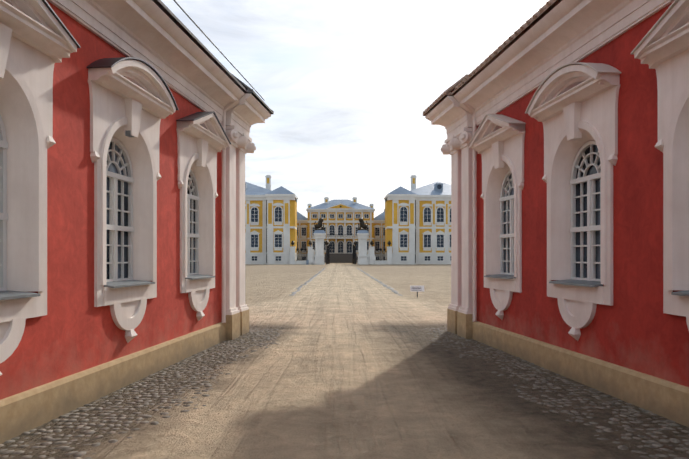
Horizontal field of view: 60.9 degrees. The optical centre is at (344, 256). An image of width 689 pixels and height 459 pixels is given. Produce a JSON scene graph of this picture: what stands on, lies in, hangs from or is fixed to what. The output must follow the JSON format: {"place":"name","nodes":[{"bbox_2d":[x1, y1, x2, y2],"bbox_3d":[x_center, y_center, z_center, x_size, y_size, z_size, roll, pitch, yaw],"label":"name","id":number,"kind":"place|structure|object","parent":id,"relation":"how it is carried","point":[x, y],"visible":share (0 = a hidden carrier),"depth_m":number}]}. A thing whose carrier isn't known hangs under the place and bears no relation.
{"place":"outdoors","nodes":[
{"label":"outdoors","id":0,"kind":"place"},
{"bbox_2d":[0,0,221,399],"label":"red wall","id":1,"kind":"structure","parent":0,"point":[74,330],"depth_m":6.82},
{"bbox_2d":[0,114,199,290],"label":"window frames","id":2,"kind":"structure","parent":1,"relation":"in","point":[113,228],"depth_m":7.96},
{"bbox_2d":[107,142,194,278],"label":"window panes","id":3,"kind":"structure","parent":2,"relation":"in","point":[112,167],"depth_m":8.21},
{"bbox_2d":[0,0,270,375],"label":"white building trim","id":4,"kind":"structure","parent":1,"relation":"attached to","point":[37,43],"depth_m":7.74},
{"bbox_2d":[0,0,264,299],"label":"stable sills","id":5,"kind":"structure","parent":4,"relation":"attached to","point":[6,295],"depth_m":7.82},
{"bbox_2d":[42,0,230,143],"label":"stable caps","id":6,"kind":"object","parent":4,"relation":"on","point":[106,63],"visible":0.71,"depth_m":7.26},
{"bbox_2d":[152,0,273,113],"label":"roof edge","id":7,"kind":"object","parent":4,"relation":"on","point":[166,10],"depth_m":9.91},
{"bbox_2d":[0,263,688,458],"bbox_3d":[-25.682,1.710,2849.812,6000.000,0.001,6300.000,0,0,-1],"label":"ground","id":8,"kind":"structure","parent":0,"point":[354,363],"depth_m":7.11},
{"bbox_2d":[0,309,248,443],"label":"wall plinth","id":9,"kind":"structure","parent":8,"relation":"on","point":[28,410],"depth_m":7.08},
{"bbox_2d":[324,253,356,262],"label":"steps","id":10,"kind":"structure","parent":8,"relation":"on","point":[341,258],"depth_m":167.25},
{"bbox_2d":[0,328,688,458],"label":"cobbles","id":11,"kind":"object","parent":8,"relation":"on","point":[655,444],"visible":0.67,"depth_m":6.76},
{"bbox_2d":[289,268,402,295],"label":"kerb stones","id":12,"kind":"object","parent":8,"relation":"on","point":[319,272],"visible":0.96,"depth_m":36.83},
{"bbox_2d":[245,175,450,264],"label":"palace","id":13,"kind":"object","parent":8,"relation":"on","point":[365,256],"depth_m":131.27},
{"bbox_2d":[291,218,390,246],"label":"statues","id":14,"kind":"object","parent":13,"relation":"on","point":[363,225],"visible":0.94,"depth_m":129.03},
{"bbox_2d":[245,178,450,253],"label":"wall","id":15,"kind":"structure","parent":13,"relation":"attached to","point":[293,218],"depth_m":131.58},
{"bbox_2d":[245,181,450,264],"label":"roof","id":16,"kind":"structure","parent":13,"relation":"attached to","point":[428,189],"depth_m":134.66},
{"bbox_2d":[410,286,423,290],"bbox_3d":[3.064,1.340,24.657,0.580,0.236,0.150,0,0,-1],"label":"sign panel","id":17,"kind":"object","parent":8,"relation":"on","point":[422,288],"visible":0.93,"depth_m":24.64},
{"bbox_2d":[161,0,548,217],"label":"sky","id":18,"kind":"structure","parent":0,"point":[348,85]},
{"bbox_2d":[447,309,688,426],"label":"wall plinth","id":19,"kind":"structure","parent":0,"point":[669,400],"depth_m":7.69},
{"bbox_2d":[477,2,688,386],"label":"red wall","id":20,"kind":"structure","parent":0,"point":[634,327],"depth_m":7.05},
{"bbox_2d":[425,0,688,340],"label":"white building trim","id":21,"kind":"structure","parent":20,"relation":"attached to","point":[573,109],"depth_m":8.38},
{"bbox_2d":[423,0,561,115],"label":"roof edge","id":22,"kind":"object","parent":21,"relation":"on","point":[523,29],"depth_m":10.11},
{"bbox_2d":[499,141,600,280],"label":"window frames","id":23,"kind":"structure","parent":21,"relation":"in","point":[591,228],"depth_m":8.40},
{"bbox_2d":[504,145,600,278],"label":"window panes","id":24,"kind":"structure","parent":23,"relation":"in","point":[592,169],"depth_m":8.37},
{"bbox_2d":[468,0,678,145],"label":"stable caps","id":25,"kind":"object","parent":21,"relation":"on","point":[600,68],"visible":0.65,"depth_m":7.45},
{"bbox_2d":[484,274,688,295],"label":"window sills","id":26,"kind":"structure","parent":21,"relation":"attached to","point":[585,283],"depth_m":8.12}
]}

